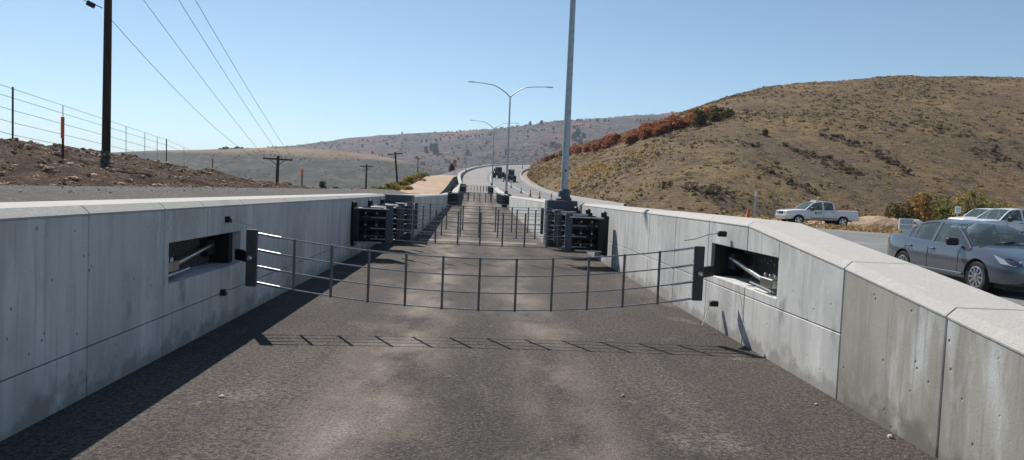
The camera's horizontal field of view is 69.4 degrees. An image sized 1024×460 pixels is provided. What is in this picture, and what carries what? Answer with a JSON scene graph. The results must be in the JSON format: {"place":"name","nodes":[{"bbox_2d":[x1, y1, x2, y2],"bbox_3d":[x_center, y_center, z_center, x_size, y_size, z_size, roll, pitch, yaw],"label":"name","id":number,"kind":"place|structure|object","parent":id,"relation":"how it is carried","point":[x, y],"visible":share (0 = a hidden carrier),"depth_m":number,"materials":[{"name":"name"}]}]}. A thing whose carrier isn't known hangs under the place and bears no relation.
{"place":"outdoors","nodes":[
{"label":"outdoors","id":0,"kind":"place"},
{"bbox_2d":[111,148,447,188],"bbox_3d":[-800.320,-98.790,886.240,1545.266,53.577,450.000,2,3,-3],"label":"hill","id":1,"kind":"structure","parent":0,"point":[330,165],"depth_m":852.46,"materials":[{"name":"soil"}]},
{"bbox_2d":[0,139,881,272],"bbox_3d":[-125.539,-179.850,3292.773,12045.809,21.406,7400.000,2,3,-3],"label":"ground","id":2,"kind":"structure","parent":0,"point":[18,178],"depth_m":15.70,"materials":[{"name":"soil"}]},
{"bbox_2d":[61,117,64,158],"bbox_3d":[-10.599,-2.082,17.449,0.070,1.163,0.050,2,3,-3],"label":"survey stake","id":3,"kind":"object","parent":2,"relation":"on","point":[62,127],"visible":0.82,"depth_m":17.42,"materials":[{"name":"brown wood"}]},
{"bbox_2d":[102,0,111,152],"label":"utility pole","id":4,"kind":"object","parent":2,"relation":"on","point":[106,92],"visible":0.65,"depth_m":26.05,"materials":[{"name":"brown wood"}]},
{"bbox_2d":[84,0,101,8],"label":"floodlight","id":5,"kind":"object","parent":4,"relation":"attached to","point":[90,4],"visible":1,"depth_m":25.77,"materials":[{"name":"grey paint"}]},
{"bbox_2d":[113,22,275,167],"bbox_3d":[-17.640,-6.506,46.392,0.018,4.266,41.144,2,3,-10],"label":"overhead wire","id":6,"kind":"object","parent":4,"relation":"attached to","point":[180,94],"visible":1,"depth_m":34.64,"materials":[{"name":"black metal"}]},
{"bbox_2d":[0,84,238,175],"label":"wire fence","id":7,"kind":"object","parent":2,"relation":"on","point":[13,98],"visible":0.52,"depth_m":28.98,"materials":[{"name":"metal"}]},
{"bbox_2d":[0,137,342,188],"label":"soil clods","id":8,"kind":"object","parent":2,"relation":"on","point":[45,168],"visible":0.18,"depth_m":19.03,"materials":[{"name":"brown soil"}]},
{"bbox_2d":[0,193,384,440],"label":"concrete wall","id":9,"kind":"structure","parent":2,"relation":"on","point":[94,297],"depth_m":6.03,"materials":[{"name":"concrete"}]},
{"bbox_2d":[168,232,232,276],"bbox_3d":[-3.575,0.242,8.059,0.434,0.378,1.896,2,3,-3],"label":"brake unit","id":10,"kind":"object","parent":9,"relation":"attached to","point":[216,248],"visible":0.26,"depth_m":8.84,"materials":[{"name":"metal"}]},
{"bbox_2d":[219,289,228,320],"bbox_3d":[-3.257,0.842,8.329,0.124,0.324,0.299,1,3,-26],"label":"cable bracket","id":11,"kind":"object","parent":9,"relation":"attached to","point":[223,292],"visible":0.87,"depth_m":8.37,"materials":[{"name":"black metal"}]},
{"bbox_2d":[225,216,254,225],"bbox_3d":[-3.153,-0.098,8.522,0.365,0.111,0.104,1,3,-23],"label":"cable bracket","id":12,"kind":"object","parent":9,"relation":"attached to","point":[228,219],"visible":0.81,"depth_m":8.45,"materials":[{"name":"black metal"}]},
{"bbox_2d":[350,201,400,245],"bbox_3d":[-3.185,-0.144,17.160,1.105,1.030,0.835,2,3,-3],"label":"energy absorber","id":13,"kind":"object","parent":9,"relation":"attached to","point":[372,224],"visible":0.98,"depth_m":16.89,"materials":[{"name":"black metal"}]},
{"bbox_2d":[395,208,563,247],"bbox_3d":[-0.728,-0.041,17.075,4.011,0.818,0.081,2,3,-3],"label":"arrestor net","id":14,"kind":"object","parent":13,"relation":"attached to","point":[480,234],"visible":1,"depth_m":17.05,"materials":[{"name":"metal"}]},
{"bbox_2d":[368,199,410,236],"bbox_3d":[-3.296,-0.279,19.654,1.105,1.030,0.835,2,3,-3],"label":"energy absorber","id":15,"kind":"object","parent":9,"relation":"attached to","point":[370,204],"visible":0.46,"depth_m":19.38,"materials":[{"name":"black metal"}]},
{"bbox_2d":[380,198,417,229],"bbox_3d":[-3.402,-0.409,22.048,1.105,1.030,0.835,2,3,-3],"label":"energy absorber","id":16,"kind":"object","parent":9,"relation":"attached to","point":[382,200],"visible":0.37,"depth_m":21.78,"materials":[{"name":"black metal"}]},
{"bbox_2d":[235,229,713,311],"bbox_3d":[-0.377,0.505,8.762,5.807,0.843,0.496,2,3,-4],"label":"arrestor net","id":17,"kind":"object","parent":9,"relation":"attached to","point":[249,257],"visible":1,"depth_m":8.53,"materials":[{"name":"metal"}]},
{"bbox_2d":[19,184,397,193],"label":"shoulder gravel","id":18,"kind":"structure","parent":2,"relation":"on","point":[175,187],"depth_m":11.88,"materials":[{"name":"gravel"}]},
{"bbox_2d":[263,155,291,182],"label":"utility pole","id":19,"kind":"object","parent":2,"relation":"on","point":[278,159],"visible":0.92,"depth_m":66.76,"materials":[{"name":"brown wood"}]},
{"bbox_2d":[144,1,263,155],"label":"overhead wire","id":20,"kind":"object","parent":19,"relation":"attached to","point":[197,72],"visible":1,"depth_m":42.15,"materials":[{"name":"black metal"}]},
{"bbox_2d":[179,1,278,153],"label":"overhead wire","id":21,"kind":"object","parent":19,"relation":"attached to","point":[222,69],"visible":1,"depth_m":41.66,"materials":[{"name":"black metal"}]},
{"bbox_2d":[195,0,291,157],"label":"overhead wire","id":22,"kind":"object","parent":19,"relation":"attached to","point":[237,71],"visible":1,"depth_m":42.10,"materials":[{"name":"black metal"}]},
{"bbox_2d":[319,181,326,188],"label":"bush","id":23,"kind":"object","parent":2,"relation":"on","point":[322,184],"visible":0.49,"depth_m":187.46,"materials":[{"name":"green plant"}]},
{"bbox_2d":[361,164,372,188],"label":"utility pole","id":24,"kind":"object","parent":2,"relation":"on","point":[366,166],"visible":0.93,"depth_m":118.67,"materials":[{"name":"brown wood"}]},
{"bbox_2d":[383,181,400,190],"bbox_3d":[-9.932,-3.500,61.438,1.725,1.119,1.005,4,4,34],"label":"bush","id":25,"kind":"object","parent":2,"relation":"on","point":[394,186],"visible":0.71,"depth_m":61.29,"materials":[{"name":"green plant"}]},
{"bbox_2d":[388,152,402,181],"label":"utility pole","id":26,"kind":"object","parent":2,"relation":"on","point":[395,153],"visible":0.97,"depth_m":108.89,"materials":[{"name":"brown wood"}]},
{"bbox_2d":[360,175,430,190],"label":"slope weeds","id":27,"kind":"object","parent":2,"relation":"on","point":[401,187],"depth_m":67.52,"materials":[{"name":"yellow plant"}]},
{"bbox_2d":[396,180,408,185],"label":"bush","id":28,"kind":"object","parent":2,"relation":"on","point":[403,183],"visible":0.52,"depth_m":71.27,"materials":[{"name":"green plant"}]},
{"bbox_2d":[401,176,414,183],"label":"bush","id":29,"kind":"object","parent":2,"relation":"on","point":[409,179],"visible":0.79,"depth_m":79.26,"materials":[{"name":"green plant"}]},
{"bbox_2d":[402,185,413,189],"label":"bush","id":30,"kind":"object","parent":2,"relation":"on","point":[407,187],"visible":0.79,"depth_m":65.13,"materials":[{"name":"orange plant"}]},
{"bbox_2d":[411,173,422,180],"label":"bush","id":31,"kind":"object","parent":2,"relation":"on","point":[417,175],"visible":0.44,"depth_m":89.09,"materials":[{"name":"green plant"}]},
{"bbox_2d":[403,193,448,236],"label":"concrete wall","id":32,"kind":"structure","parent":2,"relation":"on","point":[440,200],"depth_m":32.87,"materials":[{"name":"concrete"}]},
{"bbox_2d":[448,192,460,202],"bbox_3d":[-4.975,-2.794,63.952,1.105,1.030,0.835,2,3,-3],"label":"energy absorber","id":33,"kind":"object","parent":32,"relation":"attached to","point":[453,197],"visible":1,"depth_m":63.68,"materials":[{"name":"black metal"}]},
{"bbox_2d":[456,192,497,202],"bbox_3d":[-2.788,-2.812,63.848,4.001,0.819,0.083,2,3,-3],"label":"arrestor net","id":34,"kind":"object","parent":33,"relation":"attached to","point":[491,196],"visible":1,"depth_m":63.84,"materials":[{"name":"metal"}]},
{"bbox_2d":[452,184,459,203],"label":"concrete wall","id":35,"kind":"structure","parent":2,"relation":"on","point":[456,189],"depth_m":88.27,"materials":[{"name":"concrete"}]},
{"bbox_2d":[457,163,533,183],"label":"concrete wall","id":36,"kind":"structure","parent":2,"relation":"on","point":[460,175],"depth_m":225.49,"materials":[{"name":"concrete"}]},
{"bbox_2d":[450,134,483,171],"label":"street lamp","id":37,"kind":"object","parent":36,"relation":"on","point":[466,148],"visible":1,"depth_m":188.77,"materials":[{"name":"metal"}]},
{"bbox_2d":[492,187,505,205],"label":"concrete wall","id":38,"kind":"structure","parent":2,"relation":"on","point":[496,190],"depth_m":95.38,"materials":[{"name":"concrete"}]},
{"bbox_2d":[468,81,552,193],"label":"street lamp","id":39,"kind":"object","parent":38,"relation":"on","point":[506,187],"visible":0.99,"depth_m":75.55,"materials":[{"name":"metal"}]},
{"bbox_2d":[507,196,544,242],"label":"concrete wall","id":40,"kind":"structure","parent":2,"relation":"on","point":[523,203],"depth_m":32.28,"materials":[{"name":"concrete"}]},
{"bbox_2d":[498,194,510,204],"bbox_3d":[-0.628,-2.620,64.155,1.105,1.030,0.835,2,3,-3],"label":"energy absorber","id":41,"kind":"object","parent":40,"relation":"attached to","point":[504,199],"visible":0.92,"depth_m":63.91,"materials":[{"name":"black metal"}]},
{"bbox_2d":[543,200,577,246],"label":"steel block","id":42,"kind":"structure","parent":40,"relation":"on","point":[562,205],"depth_m":23.09,"materials":[{"name":"grey metal"}]},
{"bbox_2d":[556,0,575,200],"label":"street lamp","id":43,"kind":"object","parent":42,"relation":"on","point":[564,193],"visible":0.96,"depth_m":23.30,"materials":[{"name":"metal"}]},
{"bbox_2d":[754,189,756,217],"bbox_3d":[13.332,-1.007,40.636,0.110,2.445,0.095,2,3,-3],"label":"marker post","id":44,"kind":"object","parent":2,"relation":"on","point":[755,202],"visible":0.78,"depth_m":40.58,"materials":[{"name":"metal"}]},
{"bbox_2d":[579,203,1023,459],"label":"concrete wall","id":45,"kind":"structure","parent":2,"relation":"on","point":[928,361],"depth_m":6.07,"materials":[{"name":"concrete"}]},
{"bbox_2d":[540,207,579,235],"bbox_3d":[1.444,-0.215,22.275,1.105,1.030,0.835,2,3,-3],"label":"energy absorber","id":46,"kind":"object","parent":45,"relation":"attached to","point":[576,210],"visible":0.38,"depth_m":22.02,"materials":[{"name":"black metal"}]},
{"bbox_2d":[547,209,592,242],"bbox_3d":[1.550,-0.085,19.881,1.105,1.030,0.835,2,3,-3],"label":"energy absorber","id":47,"kind":"object","parent":45,"relation":"attached to","point":[588,213],"visible":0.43,"depth_m":19.58,"materials":[{"name":"black metal"}]},
{"bbox_2d":[406,205,552,238],"bbox_3d":[-0.886,-0.204,20.066,3.961,0.818,0.081,2,3,-3],"label":"arrestor net","id":48,"kind":"object","parent":47,"relation":"attached to","point":[478,227],"visible":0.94,"depth_m":20.04,"materials":[{"name":"metal"}]},
{"bbox_2d":[557,211,608,255],"bbox_3d":[1.661,0.050,17.387,1.105,1.030,0.835,2,3,-3],"label":"energy absorber","id":49,"kind":"object","parent":45,"relation":"attached to","point":[585,233],"visible":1,"depth_m":17.10,"materials":[{"name":"black metal"}]},
{"bbox_2d":[684,231,726,240],"bbox_3d":[2.425,0.079,9.270,0.511,0.152,0.098,3,3,11],"label":"cable bracket","id":50,"kind":"object","parent":45,"relation":"attached to","point":[721,233],"visible":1,"depth_m":9.20,"materials":[{"name":"black metal"}]},
{"bbox_2d":[702,300,718,324],"bbox_3d":[2.513,1.051,9.352,0.134,0.290,0.333,4,3,28],"label":"cable bracket","id":51,"kind":"object","parent":45,"relation":"attached to","point":[713,303],"visible":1,"depth_m":9.40,"materials":[{"name":"black metal"}]},
{"bbox_2d":[712,243,778,291],"bbox_3d":[2.935,0.446,8.914,0.434,0.412,1.984,2,3,-3],"label":"brake unit","id":52,"kind":"object","parent":45,"relation":"attached to","point":[727,260],"visible":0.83,"depth_m":9.51,"materials":[{"name":"metal"}]},
{"bbox_2d":[718,213,906,233],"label":"roadside grass","id":53,"kind":"structure","parent":2,"relation":"on","point":[876,229],"depth_m":48.91,"materials":[{"name":"beige plant"}]},
{"bbox_2d":[775,200,859,224],"bbox_3d":[23.554,-1.267,57.121,6.010,2.090,2.447,2,3,-7],"label":"pickup truck","id":54,"kind":"object","parent":2,"relation":"on","point":[817,210],"visible":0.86,"depth_m":56.26,"materials":[{"name":"white paint"}]},
{"bbox_2d":[804,216,925,227],"bbox_3d":[30.623,-0.635,61.478,14.000,1.095,5.000,2,3,-3],"label":"dirt mound","id":55,"kind":"object","parent":2,"relation":"on","point":[881,221],"visible":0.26,"depth_m":59.82,"materials":[{"name":"beige soil"}]},
{"bbox_2d":[883,202,914,218],"bbox_3d":[32.473,-1.146,61.684,2.609,2.398,2.223,2,3,-3],"label":"bush","id":56,"kind":"object","parent":2,"relation":"on","point":[896,213],"visible":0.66,"depth_m":61.49,"materials":[{"name":"green plant"}]},
{"bbox_2d":[898,218,922,231],"bbox_3d":[18.322,0.081,33.902,1.255,1.198,0.600,2,3,-3],"label":"signal board","id":57,"kind":"object","parent":2,"relation":"on","point":[905,224],"visible":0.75,"depth_m":33.86,"materials":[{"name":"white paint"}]},
{"bbox_2d":[903,192,935,221],"bbox_3d":[33.873,-1.568,61.594,2.313,3.349,3.085,5,4,41],"label":"autumn tree","id":58,"kind":"object","parent":2,"relation":"on","point":[922,208],"visible":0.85,"depth_m":61.34,"materials":[{"name":"orange plant"}]},
{"bbox_2d":[924,195,956,219],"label":"bush","id":59,"kind":"object","parent":2,"relation":"on","point":[942,210],"visible":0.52,"depth_m":65.06,"materials":[{"name":"green plant"}]},
{"bbox_2d":[955,206,960,216],"bbox_3d":[32.187,-0.696,53.510,0.420,2.078,0.100,2,3,-3],"label":"road sign","id":60,"kind":"object","parent":2,"relation":"on","point":[957,209],"visible":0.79,"depth_m":53.42,"materials":[{"name":"metal"}]},
{"bbox_2d":[950,188,986,216],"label":"bush","id":61,"kind":"object","parent":2,"relation":"on","point":[964,207],"visible":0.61,"depth_m":69.60,"materials":[{"name":"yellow plant"}]},
{"bbox_2d":[948,208,996,219],"bbox_3d":[34.232,-0.565,53.129,6.010,2.010,2.447,1,3,-19],"label":"pickup truck","id":62,"kind":"object","parent":2,"relation":"on","point":[974,213],"visible":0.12,"depth_m":52.80,"materials":[{"name":"white paint"}]},
{"bbox_2d":[957,207,1023,233],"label":"car","id":63,"kind":"object","parent":2,"relation":"on","point":[1013,218],"visible":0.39,"depth_m":40.96,"materials":[{"name":"white paint"}]},
{"bbox_2d":[970,199,1010,210],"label":"bush","id":64,"kind":"object","parent":2,"relation":"on","point":[992,203],"visible":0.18,"depth_m":69.45,"materials":[{"name":"green plant"}]},
{"bbox_2d":[0,192,937,459],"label":"ramp","id":65,"kind":"structure","parent":0,"point":[516,394],"depth_m":6.36,"materials":[{"name":"grey asphalt"}]},
{"bbox_2d":[385,194,414,240],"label":"steel block","id":66,"kind":"structure","parent":65,"relation":"on","point":[395,198],"depth_m":22.86,"materials":[{"name":"grey metal"}]},
{"bbox_2d":[418,203,539,232],"bbox_3d":[-1.019,-0.366,23.059,3.961,0.818,0.081,2,3,-3],"label":"arrestor net","id":67,"kind":"object","parent":66,"relation":"attached to","point":[495,215],"visible":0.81,"depth_m":23.03,"materials":[{"name":"metal"}]},
{"bbox_2d":[25,245,905,459],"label":"loose chips","id":68,"kind":"object","parent":65,"relation":"on","point":[440,375],"visible":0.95,"depth_m":6.71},
{"bbox_2d":[419,239,537,244],"bbox_3d":[-1.087,0.375,23.880,3.800,0.001,0.700,2,3,-3],"label":"pale strip","id":69,"kind":"object","parent":65,"relation":"on","point":[478,241],"visible":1,"depth_m":23.86,"materials":[{"name":"grey concrete"}]},
{"bbox_2d":[270,112,678,171],"bbox_3d":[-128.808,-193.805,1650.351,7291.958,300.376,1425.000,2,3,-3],"label":"hill","id":70,"kind":"structure","parent":0,"point":[538,139],"depth_m":1553.59,"materials":[{"name":"soil"}]},
{"bbox_2d":[177,111,672,188],"bbox_3d":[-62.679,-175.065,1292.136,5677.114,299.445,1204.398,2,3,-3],"label":"distant scrub","id":71,"kind":"object","parent":70,"relation":"on","point":[513,127],"visible":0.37,"depth_m":1481.68,"materials":[{"name":"green plant"}]},
{"bbox_2d":[430,143,438,152],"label":"juniper tree","id":72,"kind":"object","parent":70,"relation":"on","point":[434,148],"visible":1,"depth_m":1442.14,"materials":[{"name":"green plant"}]},
{"bbox_2d":[575,128,581,135],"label":"juniper tree","id":73,"kind":"object","parent":70,"relation":"on","point":[578,132],"visible":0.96,"depth_m":1531.34,"materials":[{"name":"grey plant"}]},
{"bbox_2d":[461,165,528,192],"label":"road","id":74,"kind":"structure","parent":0,"point":[477,177],"depth_m":178.38,"materials":[{"name":"grey asphalt"}]},
{"bbox_2d":[471,120,518,184],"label":"street lamp","id":75,"kind":"object","parent":74,"relation":"on","point":[493,150],"visible":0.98,"depth_m":130.35,"materials":[{"name":"metal"}]},
{"bbox_2d":[0,0,1023,151],"label":"sky","id":76,"kind":"structure","parent":0,"point":[316,70],"materials":[{"name":"blue"}]},
{"bbox_2d":[487,166,1023,305],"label":"road","id":77,"kind":"structure","parent":0,"point":[875,241],"depth_m":41.06,"materials":[{"name":"grey asphalt"}]},
{"bbox_2d":[493,167,505,177],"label":"construction machine","id":78,"kind":"object","parent":77,"relation":"on","point":[498,172],"visible":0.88,"depth_m":184.23,"materials":[{"name":"black metal"}]},
{"bbox_2d":[504,169,515,181],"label":"construction machine","id":79,"kind":"object","parent":77,"relation":"on","point":[511,176],"visible":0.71,"depth_m":171.08,"materials":[{"name":"metal"}]},
{"bbox_2d":[520,168,625,205],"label":"road barrier","id":80,"kind":"object","parent":77,"relation":"on","point":[586,200],"visible":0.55,"depth_m":89.52,"materials":[{"name":"concrete"}]},
{"bbox_2d":[887,219,1023,293],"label":"sedan","id":81,"kind":"object","parent":77,"relation":"on","point":[987,257],"visible":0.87,"depth_m":15.83,"materials":[{"name":"grey paint"}]},
{"bbox_2d":[527,75,1023,218],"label":"hill","id":82,"kind":"structure","parent":0,"point":[861,185],"depth_m":103.52,"materials":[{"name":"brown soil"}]},
{"bbox_2d":[574,145,581,153],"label":"autumn shrub","id":83,"kind":"object","parent":82,"relation":"on","point":[579,149],"visible":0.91,"depth_m":191.51,"materials":[{"name":"red plant"}]},
{"bbox_2d":[582,145,590,152],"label":"autumn shrub","id":84,"kind":"object","parent":82,"relation":"on","point":[585,149],"visible":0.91,"depth_m":178.18,"materials":[{"name":"red plant"}]},
{"bbox_2d":[589,143,600,150],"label":"autumn shrub","id":85,"kind":"object","parent":82,"relation":"on","point":[593,147],"visible":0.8,"depth_m":171.27,"materials":[{"name":"red plant"}]},
{"bbox_2d":[597,138,604,148],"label":"autumn shrub","id":86,"kind":"object","parent":82,"relation":"on","point":[599,144],"visible":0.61,"depth_m":169.21,"materials":[{"name":"red plant"}]},
{"bbox_2d":[542,149,665,187],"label":"yellow grass","id":87,"kind":"structure","parent":82,"relation":"on","point":[605,167],"depth_m":126.17,"materials":[{"name":"plant"}]},
{"bbox_2d":[604,139,614,146],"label":"autumn shrub","id":88,"kind":"object","parent":82,"relation":"on","point":[610,142],"visible":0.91,"depth_m":165.53,"materials":[{"name":"red plant"}]},
{"bbox_2d":[621,133,635,143],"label":"autumn shrub","id":89,"kind":"object","parent":82,"relation":"on","point":[628,138],"visible":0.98,"depth_m":139.28,"materials":[{"name":"red plant"}]},
{"bbox_2d":[638,122,650,129],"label":"autumn shrub","id":90,"kind":"object","parent":82,"relation":"on","point":[642,125],"visible":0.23,"depth_m":141.25,"materials":[{"name":"red plant"}]},
{"bbox_2d":[639,126,652,137],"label":"autumn shrub","id":91,"kind":"object","parent":82,"relation":"on","point":[643,130],"visible":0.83,"depth_m":137.11,"materials":[{"name":"orange plant"}]},
{"bbox_2d":[643,127,654,136],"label":"autumn shrub","id":92,"kind":"object","parent":82,"relation":"on","point":[648,134],"visible":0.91,"depth_m":136.32,"materials":[{"name":"red plant"}]},
{"bbox_2d":[652,127,661,135],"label":"autumn shrub","id":93,"kind":"object","parent":82,"relation":"on","point":[657,132],"visible":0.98,"depth_m":134.70,"materials":[{"name":"red plant"}]},
{"bbox_2d":[655,119,666,127],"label":"autumn shrub","id":94,"kind":"object","parent":82,"relation":"on","point":[661,121],"visible":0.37,"depth_m":136.97,"materials":[{"name":"red plant"}]},
{"bbox_2d":[660,123,670,132],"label":"autumn shrub","id":95,"kind":"object","parent":82,"relation":"on","point":[667,125],"visible":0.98,"depth_m":134.67,"materials":[{"name":"red plant"}]},
{"bbox_2d":[667,113,679,120],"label":"autumn shrub","id":96,"kind":"object","parent":82,"relation":"on","point":[673,115],"visible":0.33,"depth_m":136.95,"materials":[{"name":"red plant"}]},
{"bbox_2d":[671,116,684,126],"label":"autumn shrub","id":97,"kind":"object","parent":82,"relation":"on","point":[675,118],"visible":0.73,"depth_m":134.84,"materials":[{"name":"red plant"}]},
{"bbox_2d":[678,117,689,127],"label":"autumn shrub","id":98,"kind":"object","parent":82,"relation":"on","point":[685,123],"visible":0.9,"depth_m":133.88,"materials":[{"name":"red plant"}]},
{"bbox_2d":[685,111,699,124],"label":"autumn shrub","id":99,"kind":"object","parent":82,"relation":"on","point":[689,116],"visible":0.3,"depth_m":132.34,"materials":[{"name":"red plant"}]},
{"bbox_2d":[690,108,708,124],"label":"dark shrub","id":100,"kind":"object","parent":82,"relation":"on","point":[701,115],"visible":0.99,"depth_m":129.85,"materials":[{"name":"green plant"}]},
{"bbox_2d":[707,112,717,120],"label":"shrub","id":101,"kind":"object","parent":82,"relation":"on","point":[711,115],"visible":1,"depth_m":131.40,"materials":[{"name":"green plant"}]},
{"bbox_2d":[709,111,722,120],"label":"autumn shrub","id":102,"kind":"object","parent":82,"relation":"on","point":[718,115],"visible":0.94,"depth_m":131.50,"materials":[{"name":"green plant"}]},
{"bbox_2d":[707,105,726,117],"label":"autumn shrub","id":103,"kind":"object","parent":82,"relation":"on","point":[719,110],"visible":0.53,"depth_m":134.99,"materials":[{"name":"green plant"}]},
{"bbox_2d":[724,107,734,116],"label":"autumn shrub","id":104,"kind":"object","parent":82,"relation":"on","point":[729,112],"visible":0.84,"depth_m":135.46,"materials":[{"name":"green plant"}]},
{"bbox_2d":[761,128,768,135],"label":"dark shrub","id":105,"kind":"object","parent":82,"relation":"on","point":[765,131],"visible":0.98,"depth_m":113.04,"materials":[{"name":"green plant"}]},
{"bbox_2d":[527,75,1023,216],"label":"dark scrub","id":106,"kind":"object","parent":82,"relation":"on","point":[716,188],"visible":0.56,"depth_m":109.82,"materials":[{"name":"brown plant"}]},
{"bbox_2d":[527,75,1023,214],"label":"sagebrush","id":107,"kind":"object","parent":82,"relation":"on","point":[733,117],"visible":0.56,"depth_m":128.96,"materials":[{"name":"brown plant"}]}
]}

